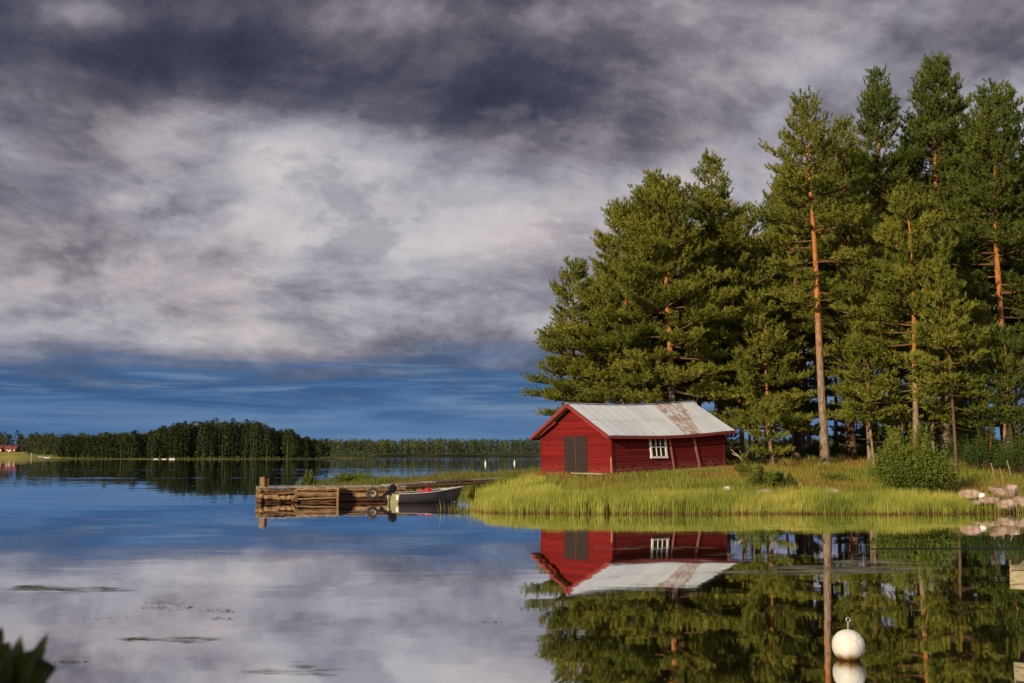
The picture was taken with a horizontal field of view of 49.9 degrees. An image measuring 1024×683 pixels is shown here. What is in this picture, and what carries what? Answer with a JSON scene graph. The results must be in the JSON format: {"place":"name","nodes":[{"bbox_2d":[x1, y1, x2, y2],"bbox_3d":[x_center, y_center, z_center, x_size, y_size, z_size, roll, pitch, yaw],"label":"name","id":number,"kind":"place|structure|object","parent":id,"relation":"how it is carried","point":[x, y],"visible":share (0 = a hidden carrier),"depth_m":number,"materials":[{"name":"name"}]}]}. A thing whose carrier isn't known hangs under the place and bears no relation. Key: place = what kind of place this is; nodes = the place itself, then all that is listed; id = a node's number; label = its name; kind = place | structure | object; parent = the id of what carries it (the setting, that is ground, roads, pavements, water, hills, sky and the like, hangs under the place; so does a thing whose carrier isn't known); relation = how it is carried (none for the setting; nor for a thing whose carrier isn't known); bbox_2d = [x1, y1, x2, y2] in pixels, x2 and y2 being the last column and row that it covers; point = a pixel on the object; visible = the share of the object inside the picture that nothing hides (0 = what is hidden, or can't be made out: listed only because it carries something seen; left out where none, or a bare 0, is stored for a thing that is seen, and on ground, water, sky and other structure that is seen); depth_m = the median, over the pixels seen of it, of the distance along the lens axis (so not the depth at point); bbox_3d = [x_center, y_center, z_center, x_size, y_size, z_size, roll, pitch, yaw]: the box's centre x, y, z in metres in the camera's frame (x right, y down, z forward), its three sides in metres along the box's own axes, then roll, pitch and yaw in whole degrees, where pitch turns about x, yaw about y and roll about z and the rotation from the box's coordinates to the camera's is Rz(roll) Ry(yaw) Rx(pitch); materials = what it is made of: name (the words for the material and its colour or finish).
{"place":"outdoors","nodes":[
{"label":"outdoors","id":0,"kind":"place"},
{"bbox_2d":[0,627,55,682],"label":"bank plant","id":1,"kind":"object","parent":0,"point":[18,664],"visible":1,"depth_m":1.30,"materials":[{"name":"green plant"}]},
{"bbox_2d":[0,452,268,457],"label":"land","id":2,"kind":"structure","parent":0,"point":[15,455],"depth_m":876.90,"materials":[{"name":"plant"}]},
{"bbox_2d":[4,444,18,451],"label":"red cottage","id":3,"kind":"structure","parent":2,"relation":"on","point":[12,448],"depth_m":961.33,"materials":[{"name":"red"}]},
{"bbox_2d":[0,430,146,454],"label":"shore woodland","id":4,"kind":"object","parent":2,"relation":"on","point":[37,443],"visible":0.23,"depth_m":906.89,"materials":[{"name":"plant"}]},
{"bbox_2d":[39,458,337,458],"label":"island ground","id":5,"kind":"structure","parent":0,"point":[189,458],"depth_m":625.31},
{"bbox_2d":[50,417,329,457],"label":"island woodland","id":6,"kind":"object","parent":5,"relation":"on","point":[213,439],"visible":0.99,"depth_m":639.07,"materials":[{"name":"plant"}]},
{"bbox_2d":[276,457,387,457],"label":"headland ground","id":7,"kind":"structure","parent":0,"point":[341,457],"depth_m":777.16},
{"bbox_2d":[298,449,378,456],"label":"headland scrub","id":8,"kind":"object","parent":7,"relation":"on","point":[337,454],"visible":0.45,"depth_m":803.42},
{"bbox_2d":[0,457,1023,682],"bbox_3d":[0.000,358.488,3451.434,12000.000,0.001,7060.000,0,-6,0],"label":"lake water","id":9,"kind":"structure","parent":0,"point":[371,592],"depth_m":19.76,"materials":[{"name":"liquid"}]},
{"bbox_2d":[256,477,406,502],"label":"log jetty","id":10,"kind":"object","parent":9,"relation":"in","point":[321,493],"visible":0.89,"depth_m":54.87,"materials":[{"name":"wood"}]},
{"bbox_2d":[366,485,378,499],"bbox_3d":[-6.869,7.418,54.185,0.600,0.726,0.199,2,-6,-15],"label":"tyre fender","id":11,"kind":"object","parent":10,"relation":"attached to","point":[369,490],"visible":1,"depth_m":54.10,"materials":[{"name":"rubber"}]},
{"bbox_2d":[380,478,505,490],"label":"plank walkway","id":12,"kind":"structure","parent":10,"relation":"on","point":[414,486],"depth_m":59.93,"materials":[{"name":"wood"}]},
{"bbox_2d":[387,486,462,503],"bbox_3d":[-4.181,7.725,55.014,3.962,0.905,1.484,4,-7,-33],"label":"rowing boat","id":13,"kind":"object","parent":9,"relation":"on","point":[450,494],"visible":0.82,"depth_m":54.38,"materials":[{"name":"grey"}]},
{"bbox_2d":[377,484,396,499],"bbox_3d":[-6.029,7.599,54.084,1.130,0.767,0.290,-41,17,-29],"label":"outboard motor","id":14,"kind":"object","parent":13,"relation":"attached to","point":[392,488],"visible":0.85,"depth_m":54.05,"materials":[{"name":"black plastic"}]},
{"bbox_2d":[10,515,987,674],"bbox_3d":[2.747,5.484,30.328,13.328,0.008,38.586,-4,-7,34],"label":"floating weed","id":15,"kind":"object","parent":9,"relation":"on","point":[53,588],"visible":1,"depth_m":17.00,"materials":[{"name":"plant"}]},
{"bbox_2d":[832,617,864,660],"bbox_3d":[3.896,3.454,12.746,0.371,0.513,0.378,0,-6,0],"label":"mooring buoy","id":16,"kind":"object","parent":9,"relation":"on","point":[848,644],"visible":0.96,"depth_m":12.61,"materials":[{"name":"paint"}]},
{"bbox_2d":[866,547,1023,548],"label":"mooring rope","id":17,"kind":"object","parent":9,"relation":"in","point":[934,548],"visible":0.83,"depth_m":27.71,"materials":[{"name":"black"}]},
{"bbox_2d":[1010,560,1023,589],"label":"landing stage","id":18,"kind":"object","parent":9,"relation":"in","point":[1016,576],"visible":1,"depth_m":15.30,"materials":[{"name":"grey wood"}]},
{"bbox_2d":[0,0,1023,452],"label":"sky","id":19,"kind":"structure","parent":0,"point":[332,219],"materials":[{"name":"grey"}]},
{"bbox_2d":[326,453,844,456],"bbox_3d":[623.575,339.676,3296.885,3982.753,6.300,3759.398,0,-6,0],"label":"shore land","id":20,"kind":"structure","parent":0,"point":[463,455],"depth_m":1534.58,"materials":[{"name":"plant"}]},
{"bbox_2d":[312,436,1000,454],"bbox_3d":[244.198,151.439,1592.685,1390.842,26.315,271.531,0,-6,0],"label":"shore woodland","id":21,"kind":"object","parent":20,"relation":"on","point":[432,446],"visible":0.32,"depth_m":1484.00,"materials":[{"name":"plant"}]},
{"bbox_2d":[369,455,1023,512],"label":"ground","id":22,"kind":"structure","parent":0,"point":[612,481],"depth_m":57.03,"materials":[{"name":"plant"}]},
{"bbox_2d":[300,470,316,485],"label":"shrub","id":23,"kind":"object","parent":22,"relation":"on","point":[308,480],"visible":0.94,"depth_m":83.69,"materials":[{"name":"green plant"}]},
{"bbox_2d":[324,472,374,481],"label":"shrub","id":24,"kind":"object","parent":22,"relation":"on","point":[344,477],"visible":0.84,"depth_m":83.58,"materials":[{"name":"green plant"}]},
{"bbox_2d":[295,466,540,493],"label":"spit grass","id":25,"kind":"structure","parent":22,"relation":"on","point":[389,479],"depth_m":80.70,"materials":[{"name":"plant"}]},
{"bbox_2d":[465,472,587,501],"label":"inlet reeds","id":26,"kind":"object","parent":22,"relation":"on","point":[512,484],"visible":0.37,"depth_m":58.51,"materials":[{"name":"plant"}]},
{"bbox_2d":[519,255,614,416],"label":"pine tree","id":27,"kind":"object","parent":22,"relation":"on","point":[560,316],"visible":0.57,"depth_m":73.14,"materials":[{"name":"green plant"}]},
{"bbox_2d":[544,260,654,404],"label":"pine tree","id":28,"kind":"object","parent":22,"relation":"on","point":[608,291],"visible":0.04,"depth_m":79.97,"materials":[{"name":"green plant"}]},
{"bbox_2d":[536,196,700,406],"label":"pine tree","id":29,"kind":"object","parent":22,"relation":"on","point":[603,319],"visible":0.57,"depth_m":69.96,"materials":[{"name":"green plant"}]},
{"bbox_2d":[530,401,735,474],"bbox_3d":[7.047,5.632,63.793,9.995,4.269,6.761,2,-6,-37],"label":"boathouse","id":30,"kind":"object","parent":22,"relation":"on","point":[597,438],"visible":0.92,"depth_m":61.53,"materials":[{"name":"red painted wood"},{"name":"tin"},{"name":"glass"}]},
{"bbox_2d":[598,170,691,400],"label":"pine tree","id":31,"kind":"object","parent":22,"relation":"on","point":[647,186],"visible":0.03,"depth_m":79.16,"materials":[{"name":"green plant"}]},
{"bbox_2d":[593,166,748,403],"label":"pine tree","id":32,"kind":"object","parent":22,"relation":"on","point":[674,201],"visible":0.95,"depth_m":68.20,"materials":[{"name":"green plant"}]},
{"bbox_2d":[676,249,726,406],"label":"pine tree","id":33,"kind":"object","parent":22,"relation":"on","point":[700,402],"visible":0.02,"depth_m":78.80,"materials":[{"name":"green plant"}]},
{"bbox_2d":[699,215,727,412],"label":"pine tree","id":34,"kind":"object","parent":22,"relation":"on","point":[715,408],"visible":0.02,"depth_m":93.96,"materials":[{"name":"green plant"}]},
{"bbox_2d":[437,496,1018,515],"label":"straggling reeds","id":35,"kind":"object","parent":22,"relation":"on","point":[946,512],"visible":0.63,"depth_m":43.70,"materials":[{"name":"plant"}]},
{"bbox_2d":[670,147,786,464],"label":"pine tree","id":36,"kind":"object","parent":22,"relation":"on","point":[716,226],"visible":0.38,"depth_m":72.00,"materials":[{"name":"green plant"}]},
{"bbox_2d":[725,429,741,456],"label":"young spruce","id":37,"kind":"object","parent":22,"relation":"on","point":[735,449],"visible":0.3,"depth_m":86.08,"materials":[{"name":"plant"}]},
{"bbox_2d":[703,315,775,458],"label":"pine tree","id":38,"kind":"object","parent":22,"relation":"on","point":[730,404],"visible":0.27,"depth_m":70.73,"materials":[{"name":"green plant"}]},
{"bbox_2d":[726,452,752,462],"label":"shrub","id":39,"kind":"object","parent":22,"relation":"on","point":[732,457],"visible":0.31,"depth_m":81.76,"materials":[{"name":"green plant"}]},
{"bbox_2d":[735,450,755,477],"bbox_3d":[11.979,6.315,56.609,1.115,1.498,1.140,0,-6,0],"label":"shrub","id":40,"kind":"object","parent":22,"relation":"on","point":[742,470],"visible":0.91,"depth_m":56.52,"materials":[{"name":"green plant"}]},
{"bbox_2d":[469,483,1023,513],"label":"shore reeds","id":41,"kind":"object","parent":22,"relation":"on","point":[802,501],"visible":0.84,"depth_m":45.13,"materials":[{"name":"plant"}]},
{"bbox_2d":[723,200,776,453],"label":"pine tree","id":42,"kind":"object","parent":22,"relation":"on","point":[751,222],"visible":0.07,"depth_m":94.87,"materials":[{"name":"green plant"}]},
{"bbox_2d":[748,426,751,460],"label":"pine tree","id":43,"kind":"object","parent":22,"relation":"on","point":[749,440],"depth_m":95.46,"materials":[{"name":"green plant"}]},
{"bbox_2d":[698,235,813,462],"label":"pine tree","id":44,"kind":"object","parent":22,"relation":"on","point":[752,255],"visible":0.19,"depth_m":72.73,"materials":[{"name":"green plant"}]},
{"bbox_2d":[746,461,778,487],"bbox_3d":[12.001,6.402,52.657,1.517,1.392,1.505,0,-6,0],"label":"shrub","id":45,"kind":"object","parent":22,"relation":"on","point":[758,475],"visible":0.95,"depth_m":52.41,"materials":[{"name":"green plant"}]},
{"bbox_2d":[741,394,796,465],"bbox_3d":[14.476,5.258,62.560,3.028,4.599,3.162,0,-6,0],"label":"young pine","id":46,"kind":"object","parent":22,"relation":"on","point":[782,450],"visible":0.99,"depth_m":62.22,"materials":[{"name":"green plant"}]},
{"bbox_2d":[758,430,786,460],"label":"young spruce","id":47,"kind":"object","parent":22,"relation":"on","point":[774,444],"visible":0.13,"depth_m":98.32,"materials":[{"name":"plant"}]},
{"bbox_2d":[720,287,825,463],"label":"pine tree","id":48,"kind":"object","parent":22,"relation":"on","point":[748,366],"visible":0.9,"depth_m":67.53,"materials":[{"name":"green plant"}]},
{"bbox_2d":[754,161,808,446],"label":"pine tree","id":49,"kind":"object","parent":22,"relation":"on","point":[761,224],"depth_m":94.49,"materials":[{"name":"green plant"}]},
{"bbox_2d":[772,471,796,486],"bbox_3d":[13.031,6.589,53.047,1.512,0.938,1.141,-5,-8,39],"label":"shrub","id":50,"kind":"object","parent":22,"relation":"on","point":[781,478],"visible":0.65,"depth_m":52.88,"materials":[{"name":"green plant"}]},
{"bbox_2d":[768,248,813,443],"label":"pine tree","id":51,"kind":"object","parent":22,"relation":"on","point":[790,252],"visible":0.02,"depth_m":89.78,"materials":[{"name":"green plant"}]},
{"bbox_2d":[769,335,812,446],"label":"pine tree","id":52,"kind":"object","parent":22,"relation":"on","point":[784,438],"visible":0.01,"depth_m":91.22,"materials":[{"name":"green plant"}]},
{"bbox_2d":[743,168,843,460],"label":"pine tree","id":53,"kind":"object","parent":22,"relation":"on","point":[798,329],"visible":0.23,"depth_m":75.53,"materials":[{"name":"green plant"}]},
{"bbox_2d":[779,445,807,458],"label":"shrub","id":54,"kind":"object","parent":22,"relation":"on","point":[789,454],"visible":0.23,"depth_m":79.31,"materials":[{"name":"green plant"}]},
{"bbox_2d":[765,164,829,454],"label":"pine tree","id":55,"kind":"object","parent":22,"relation":"on","point":[808,439],"visible":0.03,"depth_m":90.87,"materials":[{"name":"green plant"}]},
{"bbox_2d":[776,417,830,455],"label":"young spruce","id":56,"kind":"object","parent":22,"relation":"on","point":[816,443],"visible":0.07,"depth_m":97.85,"materials":[{"name":"plant"}]},
{"bbox_2d":[771,302,843,458],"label":"pine tree","id":57,"kind":"object","parent":22,"relation":"on","point":[809,407],"visible":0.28,"depth_m":79.35,"materials":[{"name":"green plant"}]},
{"bbox_2d":[750,84,870,463],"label":"pine tree","id":58,"kind":"object","parent":22,"relation":"on","point":[795,297],"visible":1,"depth_m":66.86,"materials":[{"name":"green plant"}]},
{"bbox_2d":[805,441,819,462],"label":"shrub","id":59,"kind":"object","parent":22,"relation":"on","point":[811,452],"visible":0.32,"depth_m":81.58,"materials":[{"name":"green plant"}]},
{"bbox_2d":[788,132,842,404],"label":"pine tree","id":60,"kind":"object","parent":22,"relation":"on","point":[822,235],"visible":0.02,"depth_m":90.11,"materials":[{"name":"green plant"}]},
{"bbox_2d":[815,471,852,481],"bbox_3d":[16.038,6.753,54.582,2.019,0.693,1.324,0,-6,0],"label":"shrub","id":61,"kind":"object","parent":22,"relation":"on","point":[839,476],"visible":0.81,"depth_m":54.37,"materials":[{"name":"green plant"}]},
{"bbox_2d":[801,235,870,374],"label":"pine tree","id":62,"kind":"object","parent":22,"relation":"on","point":[830,340],"depth_m":88.95,"materials":[{"name":"green plant"}]},
{"bbox_2d":[791,111,895,460],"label":"pine tree","id":63,"kind":"object","parent":22,"relation":"on","point":[855,153],"visible":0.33,"depth_m":72.95,"materials":[{"name":"green plant"}]},
{"bbox_2d":[823,238,863,457],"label":"pine tree","id":64,"kind":"object","parent":22,"relation":"on","point":[836,399],"visible":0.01,"depth_m":90.69,"materials":[{"name":"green plant"}]},
{"bbox_2d":[819,150,880,455],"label":"pine tree","id":65,"kind":"object","parent":22,"relation":"on","point":[864,427],"visible":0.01,"depth_m":88.33,"materials":[{"name":"green plant"}]},
{"bbox_2d":[816,394,884,457],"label":"young spruce","id":66,"kind":"object","parent":22,"relation":"on","point":[835,449],"visible":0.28,"depth_m":83.58,"materials":[{"name":"plant"}]},
{"bbox_2d":[832,145,888,445],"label":"pine tree","id":67,"kind":"object","parent":22,"relation":"on","point":[871,229],"visible":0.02,"depth_m":89.19,"materials":[{"name":"green plant"}]},
{"bbox_2d":[806,214,919,461],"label":"pine tree","id":68,"kind":"object","parent":22,"relation":"on","point":[864,234],"visible":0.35,"depth_m":69.32,"materials":[{"name":"green plant"}]},
{"bbox_2d":[822,325,913,467],"bbox_3d":[20.749,3.333,64.660,5.495,8.724,5.471,0,-6,0],"label":"pine tree","id":69,"kind":"object","parent":22,"relation":"on","point":[853,413],"visible":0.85,"depth_m":63.92,"materials":[{"name":"green plant"}]},
{"bbox_2d":[717,456,1020,474],"bbox_3d":[19.478,7.253,64.572,19.354,1.135,10.442,0,-6,0],"label":"heath","id":70,"kind":"object","parent":22,"relation":"on","point":[850,463],"visible":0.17,"depth_m":63.56,"materials":[{"name":"plant"}]},
{"bbox_2d":[727,452,1022,464],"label":"grove floor grass","id":71,"kind":"structure","parent":22,"relation":"on","point":[813,458],"depth_m":71.19,"materials":[{"name":"plant"}]},
{"bbox_2d":[858,396,905,455],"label":"young spruce","id":72,"kind":"object","parent":22,"relation":"on","point":[880,405],"visible":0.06,"depth_m":86.64,"materials":[{"name":"plant"}]},
{"bbox_2d":[834,63,945,433],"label":"pine tree","id":73,"kind":"object","parent":22,"relation":"on","point":[873,117],"visible":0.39,"depth_m":78.21,"materials":[{"name":"green plant"}]},
{"bbox_2d":[871,440,911,456],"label":"shrub","id":74,"kind":"object","parent":22,"relation":"on","point":[881,447],"visible":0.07,"depth_m":67.80,"materials":[{"name":"green plant"}]},
{"bbox_2d":[828,177,982,446],"bbox_3d":[22.907,-0.912,63.744,8.130,17.028,6.938,-3,-7,30],"label":"pine tree","id":75,"kind":"object","parent":22,"relation":"on","point":[901,279],"visible":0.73,"depth_m":63.19,"materials":[{"name":"green plant"}]},
{"bbox_2d":[872,393,943,455],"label":"young spruce","id":76,"kind":"object","parent":22,"relation":"on","point":[880,429],"visible":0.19,"depth_m":76.18,"materials":[{"name":"plant"}]},
{"bbox_2d":[863,420,966,493],"bbox_3d":[18.311,5.325,50.226,4.509,3.496,3.621,0,-6,0],"label":"shrub","id":77,"kind":"object","parent":22,"relation":"on","point":[915,467],"visible":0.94,"depth_m":49.54,"materials":[{"name":"green plant"}]},
{"bbox_2d":[897,402,941,441],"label":"young spruce","id":78,"kind":"object","parent":22,"relation":"on","point":[938,434],"visible":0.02,"depth_m":93.17,"materials":[{"name":"green plant"}]},
{"bbox_2d":[874,322,984,456],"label":"pine tree","id":79,"kind":"object","parent":22,"relation":"on","point":[908,418],"visible":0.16,"depth_m":66.74,"materials":[{"name":"green plant"}]},
{"bbox_2d":[917,170,948,452],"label":"pine tree","id":80,"kind":"object","parent":22,"relation":"on","point":[935,434],"depth_m":83.89,"materials":[{"name":"green plant"}]},
{"bbox_2d":[872,50,1007,458],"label":"pine tree","id":81,"kind":"object","parent":22,"relation":"on","point":[935,115],"visible":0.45,"depth_m":78.64,"materials":[{"name":"green plant"}]},
{"bbox_2d":[883,250,1014,472],"bbox_3d":[24.108,1.187,60.607,6.001,12.519,5.342,5,-7,-37],"label":"pine tree","id":82,"kind":"object","parent":22,"relation":"on","point":[935,333],"visible":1,"depth_m":60.12,"materials":[{"name":"green plant"}]},
{"bbox_2d":[926,393,992,455],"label":"young spruce","id":83,"kind":"object","parent":22,"relation":"on","point":[937,440],"visible":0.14,"depth_m":79.30,"materials":[{"name":"green plant"}]},
{"bbox_2d":[922,127,1003,451],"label":"pine tree","id":84,"kind":"object","parent":22,"relation":"on","point":[930,163],"visible":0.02,"depth_m":84.60,"materials":[{"name":"green plant"}]},
{"bbox_2d":[940,429,990,462],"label":"shrub","id":85,"kind":"object","parent":22,"relation":"on","point":[950,448],"visible":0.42,"depth_m":65.57,"materials":[{"name":"green plant"}]},
{"bbox_2d":[959,489,979,500],"bbox_3d":[19.232,6.437,46.173,0.863,0.511,0.733,0,-6,-3],"label":"rock","id":86,"kind":"object","parent":22,"relation":"on","point":[974,493],"visible":0.88,"depth_m":45.90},
{"bbox_2d":[920,77,1023,457],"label":"pine tree","id":87,"kind":"object","parent":22,"relation":"on","point":[965,258],"visible":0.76,"depth_m":68.48,"materials":[{"name":"green plant"}]},
{"bbox_2d":[928,112,1022,447],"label":"pine tree","id":88,"kind":"object","parent":22,"relation":"on","point":[976,281],"visible":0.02,"depth_m":81.29,"materials":[{"name":"green plant"}]},
{"bbox_2d":[932,298,1023,447],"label":"pine tree","id":89,"kind":"object","parent":22,"relation":"on","point":[978,312],"visible":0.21,"depth_m":65.69,"materials":[{"name":"green plant"}]},
{"bbox_2d":[947,215,1010,437],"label":"pine tree","id":90,"kind":"object","parent":22,"relation":"on","point":[987,250],"visible":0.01,"depth_m":81.38,"materials":[{"name":"green plant"}]},
{"bbox_2d":[953,423,1009,472],"bbox_3d":[25.594,5.705,59.693,3.306,3.021,2.319,0,-6,0],"label":"shrub","id":91,"kind":"object","parent":22,"relation":"on","point":[984,453],"visible":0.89,"depth_m":59.41,"materials":[{"name":"green plant"}]},
{"bbox_2d":[966,416,999,452],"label":"young spruce","id":92,"kind":"object","parent":22,"relation":"on","point":[987,431],"visible":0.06,"depth_m":90.45,"materials":[{"name":"green plant"}]},
{"bbox_2d":[978,496,1000,505],"bbox_3d":[19.863,6.638,45.768,1.036,0.387,0.804,2,-6,-20],"label":"rock","id":93,"kind":"object","parent":22,"relation":"on","point":[983,500],"visible":0.71,"depth_m":45.46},
{"bbox_2d":[958,323,1023,469],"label":"pine tree","id":94,"kind":"object","parent":22,"relation":"on","point":[1011,383],"visible":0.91,"depth_m":60.72,"materials":[{"name":"green plant"}]},
{"bbox_2d":[973,138,1023,383],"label":"pine tree","id":95,"kind":"object","parent":22,"relation":"on","point":[1015,217],"visible":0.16,"depth_m":71.46,"materials":[{"name":"green plant"}]},
{"bbox_2d":[977,248,1019,440],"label":"pine tree","id":96,"kind":"object","parent":22,"relation":"on","point":[1001,431],"visible":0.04,"depth_m":81.09,"materials":[{"name":"green plant"}]},
{"bbox_2d":[987,486,1016,498],"bbox_3d":[20.783,6.427,46.596,1.341,0.483,1.026,15,-7,-4],"label":"rock","id":97,"kind":"object","parent":22,"relation":"on","point":[998,491],"visible":0.81,"depth_m":46.20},
{"bbox_2d":[980,155,1023,456],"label":"pine tree","id":98,"kind":"object","parent":22,"relation":"on","point":[1000,248],"visible":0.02,"depth_m":82.88,"materials":[{"name":"green plant"}]},
{"bbox_2d":[990,421,1023,476],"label":"shrub","id":99,"kind":"object","parent":22,"relation":"on","point":[1014,451],"visible":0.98,"depth_m":57.56,"materials":[{"name":"green plant"}]},
{"bbox_2d":[996,498,1017,511],"bbox_3d":[20.343,6.714,45.157,0.866,0.541,0.829,-1,-6,8],"label":"rock","id":100,"kind":"object","parent":22,"relation":"on","point":[1011,502],"visible":0.93,"depth_m":44.90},
{"bbox_2d":[1000,416,1023,448],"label":"young spruce","id":101,"kind":"object","parent":22,"relation":"on","point":[1017,433],"visible":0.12,"depth_m":79.09,"materials":[{"name":"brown plant"}]},
{"bbox_2d":[1005,484,1018,493],"bbox_3d":[21.807,6.444,47.988,0.570,0.492,0.597,-2,-6,17],"label":"rock","id":102,"kind":"object","parent":22,"relation":"on","point":[1014,487],"visible":0.71,"depth_m":47.79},
{"bbox_2d":[1012,495,1023,509],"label":"rock","id":103,"kind":"object","parent":22,"relation":"on","point":[1020,498],"visible":0.59,"depth_m":45.32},
{"bbox_2d":[610,526,941,574],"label":"floating grass","id":104,"kind":"structure","parent":0,"point":[863,568],"depth_m":23.05,"materials":[{"name":"plant"}]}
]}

